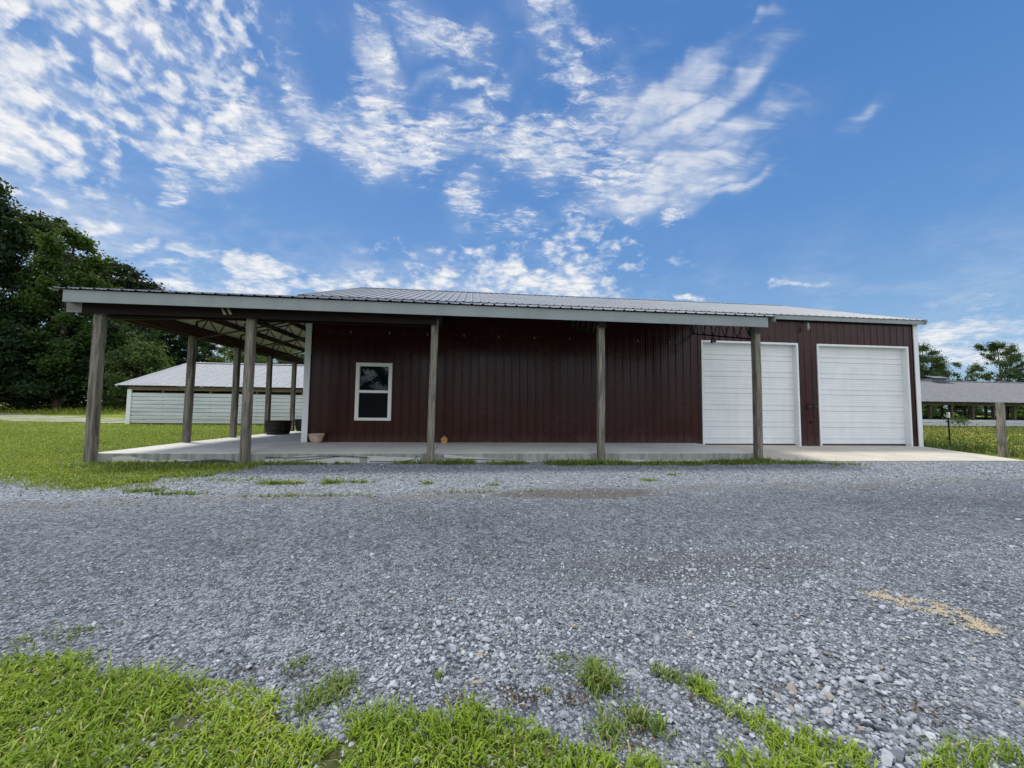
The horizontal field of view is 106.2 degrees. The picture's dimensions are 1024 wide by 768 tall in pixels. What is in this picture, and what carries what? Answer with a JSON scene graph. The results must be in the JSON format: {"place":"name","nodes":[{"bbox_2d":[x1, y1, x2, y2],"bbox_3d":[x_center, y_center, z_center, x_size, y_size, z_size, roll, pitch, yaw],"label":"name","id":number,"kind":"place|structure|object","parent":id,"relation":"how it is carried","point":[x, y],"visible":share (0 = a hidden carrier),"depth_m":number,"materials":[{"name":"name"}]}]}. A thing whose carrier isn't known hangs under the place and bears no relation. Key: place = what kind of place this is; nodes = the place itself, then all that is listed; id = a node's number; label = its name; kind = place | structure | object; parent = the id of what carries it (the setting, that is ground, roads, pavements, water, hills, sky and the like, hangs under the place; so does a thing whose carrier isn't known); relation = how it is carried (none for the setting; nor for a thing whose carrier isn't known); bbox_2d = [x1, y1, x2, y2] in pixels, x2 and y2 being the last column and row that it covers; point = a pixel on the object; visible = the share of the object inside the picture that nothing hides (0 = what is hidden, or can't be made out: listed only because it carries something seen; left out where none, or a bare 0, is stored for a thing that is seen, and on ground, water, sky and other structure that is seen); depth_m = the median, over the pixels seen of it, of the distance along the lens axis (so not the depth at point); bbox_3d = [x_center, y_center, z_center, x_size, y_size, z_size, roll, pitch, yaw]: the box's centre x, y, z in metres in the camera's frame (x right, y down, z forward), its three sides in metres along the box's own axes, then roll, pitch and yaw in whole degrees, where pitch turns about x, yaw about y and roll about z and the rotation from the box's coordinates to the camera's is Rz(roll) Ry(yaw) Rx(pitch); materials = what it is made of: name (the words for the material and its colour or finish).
{"place":"outdoors","nodes":[
{"label":"outdoors","id":0,"kind":"place"},
{"bbox_2d":[0,412,124,422],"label":"gravel path","id":1,"kind":"structure","parent":0,"point":[26,417],"depth_m":26.63,"materials":[{"name":"beige gravel"}]},
{"bbox_2d":[0,644,1023,767],"bbox_3d":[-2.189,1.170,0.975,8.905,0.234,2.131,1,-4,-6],"label":"verge grass","id":2,"kind":"structure","parent":0,"point":[433,731],"depth_m":1.33,"materials":[{"name":"green plant"}]},
{"bbox_2d":[0,461,1023,767],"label":"gravel drive","id":3,"kind":"structure","parent":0,"point":[86,543],"depth_m":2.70,"materials":[{"name":"gravel"}]},
{"bbox_2d":[2,455,869,754],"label":"weeds","id":4,"kind":"object","parent":3,"relation":"on","point":[596,679],"visible":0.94,"depth_m":1.75,"materials":[{"name":"green plant"}]},
{"bbox_2d":[17,617,968,753],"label":"leaf litter","id":5,"kind":"object","parent":3,"relation":"on","point":[583,698],"visible":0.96,"depth_m":1.52,"materials":[{"name":"brown plant"}]},
{"bbox_2d":[857,589,1005,635],"bbox_3d":[2.448,1.311,2.264,0.416,0.011,0.599,3,-4,-31],"label":"chaff","id":6,"kind":"object","parent":3,"relation":"on","point":[977,624],"visible":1,"depth_m":2.22,"materials":[{"name":"beige plant"}]},
{"bbox_2d":[0,401,1023,492],"bbox_3d":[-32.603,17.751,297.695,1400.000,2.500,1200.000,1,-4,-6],"label":"ground","id":7,"kind":"structure","parent":0,"point":[105,415],"depth_m":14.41,"materials":[{"name":"green plant"}]},
{"bbox_2d":[0,177,60,402],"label":"hardwood tree","id":8,"kind":"object","parent":7,"relation":"on","point":[12,222],"visible":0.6,"depth_m":40.07,"materials":[{"name":"green plant"}]},
{"bbox_2d":[0,301,67,409],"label":"bushy tree","id":9,"kind":"object","parent":7,"relation":"on","point":[25,391],"visible":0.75,"depth_m":38.02,"materials":[{"name":"green plant"}]},
{"bbox_2d":[0,201,88,401],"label":"hardwood tree","id":10,"kind":"object","parent":7,"relation":"on","point":[42,223],"visible":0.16,"depth_m":42.84,"materials":[{"name":"green plant"}]},
{"bbox_2d":[0,315,104,409],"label":"bushy tree","id":11,"kind":"object","parent":7,"relation":"on","point":[10,370],"visible":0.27,"depth_m":39.47,"materials":[{"name":"green plant"}]},
{"bbox_2d":[8,222,123,409],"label":"hardwood tree","id":12,"kind":"object","parent":7,"relation":"on","point":[74,274],"visible":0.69,"depth_m":40.20,"materials":[{"name":"green plant"}]},
{"bbox_2d":[11,306,161,405],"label":"bushy tree","id":13,"kind":"object","parent":7,"relation":"on","point":[113,327],"visible":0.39,"depth_m":41.47,"materials":[{"name":"green plant"}]},
{"bbox_2d":[50,259,172,401],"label":"tree","id":14,"kind":"object","parent":7,"relation":"on","point":[128,276],"visible":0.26,"depth_m":54.13,"materials":[{"name":"green plant"}]},
{"bbox_2d":[69,327,176,404],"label":"bushy tree","id":15,"kind":"object","parent":7,"relation":"on","point":[125,336],"visible":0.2,"depth_m":44.46,"materials":[{"name":"green plant"}]},
{"bbox_2d":[81,336,180,406],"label":"bushy tree","id":16,"kind":"object","parent":7,"relation":"on","point":[143,355],"visible":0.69,"depth_m":41.65,"materials":[{"name":"green plant"}]},
{"bbox_2d":[107,321,171,357],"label":"hardwood tree","id":17,"kind":"object","parent":7,"relation":"on","point":[152,331],"visible":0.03,"depth_m":49.57,"materials":[{"name":"green plant"}]},
{"bbox_2d":[132,334,185,386],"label":"bushy tree","id":18,"kind":"object","parent":7,"relation":"on","point":[167,354],"depth_m":59.70,"materials":[{"name":"green plant"}]},
{"bbox_2d":[155,329,207,366],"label":"hardwood tree","id":19,"kind":"object","parent":7,"relation":"on","point":[168,340],"visible":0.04,"depth_m":58.91,"materials":[{"name":"green plant"}]},
{"bbox_2d":[170,336,222,386],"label":"hardwood tree","id":20,"kind":"object","parent":7,"relation":"on","point":[200,344],"visible":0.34,"depth_m":58.37,"materials":[{"name":"green plant"}]},
{"bbox_2d":[179,459,235,463],"bbox_3d":[-5.833,1.496,7.373,1.052,0.101,0.114,1,-4,-6],"label":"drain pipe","id":21,"kind":"object","parent":7,"relation":"on","point":[215,460],"visible":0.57,"depth_m":7.37,"materials":[{"name":"black plastic"}]},
{"bbox_2d":[115,362,303,425],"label":"shed","id":22,"kind":"structure","parent":7,"relation":"on","point":[155,398],"depth_m":21.29,"materials":[{"name":"white metal"}]},
{"bbox_2d":[206,343,229,387],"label":"slender tree","id":23,"kind":"object","parent":7,"relation":"on","point":[218,351],"visible":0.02,"depth_m":74.88,"materials":[{"name":"green plant"}]},
{"bbox_2d":[214,346,232,361],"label":"round tree","id":24,"kind":"object","parent":7,"relation":"on","point":[223,349],"visible":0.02,"depth_m":70.86,"materials":[{"name":"green plant"}]},
{"bbox_2d":[198,346,273,387],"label":"bushy tree","id":25,"kind":"object","parent":7,"relation":"on","point":[258,359],"visible":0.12,"depth_m":59.37,"materials":[{"name":"green plant"}]},
{"bbox_2d":[273,354,301,363],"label":"round tree","id":26,"kind":"object","parent":7,"relation":"on","point":[280,362],"visible":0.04,"depth_m":66.40,"materials":[{"name":"green plant"}]},
{"bbox_2d":[282,353,304,364],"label":"bushy tree","id":27,"kind":"object","parent":7,"relation":"on","point":[303,356],"visible":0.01,"depth_m":62.57,"materials":[{"name":"green plant"}]},
{"bbox_2d":[48,286,927,463],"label":"barn","id":28,"kind":"structure","parent":7,"relation":"on","point":[757,376],"depth_m":10.61,"materials":[{"name":"red metal"}]},
{"bbox_2d":[221,308,231,314],"bbox_3d":[-5.526,-1.406,7.448,0.201,0.140,0.073,1,-4,-6],"label":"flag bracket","id":29,"kind":"object","parent":28,"relation":"attached to","point":[224,312],"visible":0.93,"depth_m":7.44,"materials":[{"name":"metal"}]},
{"bbox_2d":[264,420,291,434],"bbox_3d":[-8.017,1.492,13.192,0.826,0.460,0.826,-3,-5,43],"label":"barrel planter","id":30,"kind":"object","parent":28,"relation":"on","point":[277,427],"visible":0.98,"depth_m":12.89,"materials":[{"name":"black plastic"}]},
{"bbox_2d":[295,419,301,430],"bbox_3d":[-8.388,1.666,15.660,0.826,0.460,0.826,2,-4,-24],"label":"barrel planter","id":31,"kind":"object","parent":28,"relation":"on","point":[298,423],"visible":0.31,"depth_m":15.30,"materials":[{"name":"black plastic"}]},
{"bbox_2d":[308,433,324,442],"bbox_3d":[-4.954,1.375,9.735,0.392,0.236,0.392,1,-4,-6],"label":"flower pot","id":32,"kind":"object","parent":28,"relation":"on","point":[315,437],"visible":1,"depth_m":9.62,"materials":[{"name":"ceramic"}]},
{"bbox_2d":[354,362,392,420],"bbox_3d":[-3.670,0.201,10.225,0.959,1.558,0.105,1,-4,-6],"label":"window","id":33,"kind":"structure","parent":28,"relation":"in","point":[373,380],"depth_m":10.22,"materials":[{"name":"white plastic"}]},
{"bbox_2d":[440,435,447,442],"bbox_3d":[-1.780,1.450,10.098,0.196,0.205,0.170,1,-4,-6],"label":"birdhouse","id":34,"kind":"object","parent":28,"relation":"on","point":[444,439],"visible":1,"depth_m":10.03,"materials":[{"name":"brown wood"}]},
{"bbox_2d":[314,328,689,343],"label":"string lights","id":35,"kind":"object","parent":28,"relation":"hanging from","point":[505,336],"visible":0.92,"depth_m":10.60,"materials":[{"name":"grey"}]},
{"bbox_2d":[701,340,801,445],"bbox_3d":[7.067,0.292,11.453,3.110,3.105,0.192,1,-4,-6],"label":"garage door","id":36,"kind":"structure","parent":28,"relation":"in","point":[726,366],"depth_m":11.52,"materials":[{"name":"white paint"}]},
{"bbox_2d":[803,320,810,330],"bbox_3d":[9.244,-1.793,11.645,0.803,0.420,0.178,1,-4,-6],"label":"wall lamp","id":37,"kind":"object","parent":28,"relation":"attached to","point":[807,326],"visible":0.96,"depth_m":11.56,"materials":[{"name":"metal"}]},
{"bbox_2d":[816,344,912,445],"bbox_3d":[10.800,0.359,11.858,3.140,3.105,0.192,1,-4,-6],"label":"garage door","id":38,"kind":"structure","parent":28,"relation":"in","point":[864,393],"depth_m":11.93,"materials":[{"name":"white paint"}]},
{"bbox_2d":[922,405,945,416],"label":"bush","id":39,"kind":"object","parent":7,"relation":"on","point":[924,410],"visible":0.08,"depth_m":52.76,"materials":[{"name":"green plant"}]},
{"bbox_2d":[918,340,954,413],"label":"tree","id":40,"kind":"object","parent":7,"relation":"on","point":[937,364],"visible":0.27,"depth_m":67.36,"materials":[{"name":"green plant"}]},
{"bbox_2d":[920,353,953,409],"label":"tree","id":41,"kind":"object","parent":7,"relation":"on","point":[929,371],"visible":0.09,"depth_m":70.19,"materials":[{"name":"green plant"}]},
{"bbox_2d":[922,405,990,416],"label":"bush","id":42,"kind":"object","parent":7,"relation":"on","point":[977,410],"visible":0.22,"depth_m":55.19,"materials":[{"name":"green plant"}]},
{"bbox_2d":[942,414,978,429],"bbox_3d":[25.621,2.197,22.164,1.578,1.202,1.396,-2,-4,33],"label":"sapling","id":43,"kind":"object","parent":7,"relation":"on","point":[960,420],"visible":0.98,"depth_m":22.12,"materials":[{"name":"green plant"}]},
{"bbox_2d":[948,361,993,380],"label":"tree","id":44,"kind":"object","parent":7,"relation":"on","point":[958,365],"visible":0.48,"depth_m":62.87,"materials":[{"name":"green plant"}]},
{"bbox_2d":[920,376,1023,428],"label":"shed","id":45,"kind":"structure","parent":7,"relation":"on","point":[939,390],"depth_m":27.11,"materials":[{"name":"grey metal"}]},
{"bbox_2d":[923,423,1023,459],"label":"meadow grass","id":46,"kind":"structure","parent":7,"relation":"on","point":[963,446],"depth_m":13.87,"materials":[{"name":"green plant"}]},
{"bbox_2d":[923,426,1023,450],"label":"meadow flowers","id":47,"kind":"object","parent":7,"relation":"on","point":[971,437],"visible":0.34,"depth_m":15.13,"materials":[{"name":"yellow plant"}]},
{"bbox_2d":[932,402,1023,457],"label":"wire fence","id":48,"kind":"object","parent":7,"relation":"on","point":[1002,442],"visible":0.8,"depth_m":10.19,"materials":[{"name":"grey wood"}]},
{"bbox_2d":[964,340,1023,406],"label":"tree","id":49,"kind":"object","parent":7,"relation":"on","point":[992,347],"visible":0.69,"depth_m":67.85,"materials":[{"name":"green plant"}]},
{"bbox_2d":[977,406,1023,416],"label":"bush","id":50,"kind":"object","parent":7,"relation":"on","point":[1019,411],"visible":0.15,"depth_m":55.81,"materials":[{"name":"green plant"}]},
{"bbox_2d":[995,355,1023,413],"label":"tree","id":51,"kind":"object","parent":7,"relation":"on","point":[1021,370],"visible":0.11,"depth_m":69.01,"materials":[{"name":"green plant"}]},
{"bbox_2d":[0,0,1023,412],"label":"sky","id":52,"kind":"structure","parent":0,"point":[854,156],"materials":[{"name":"blue"}]},
{"bbox_2d":[710,445,1023,460],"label":"concrete apron","id":53,"kind":"object","parent":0,"point":[855,453],"visible":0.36,"depth_m":10.08,"materials":[{"name":"beige concrete"}]}
]}

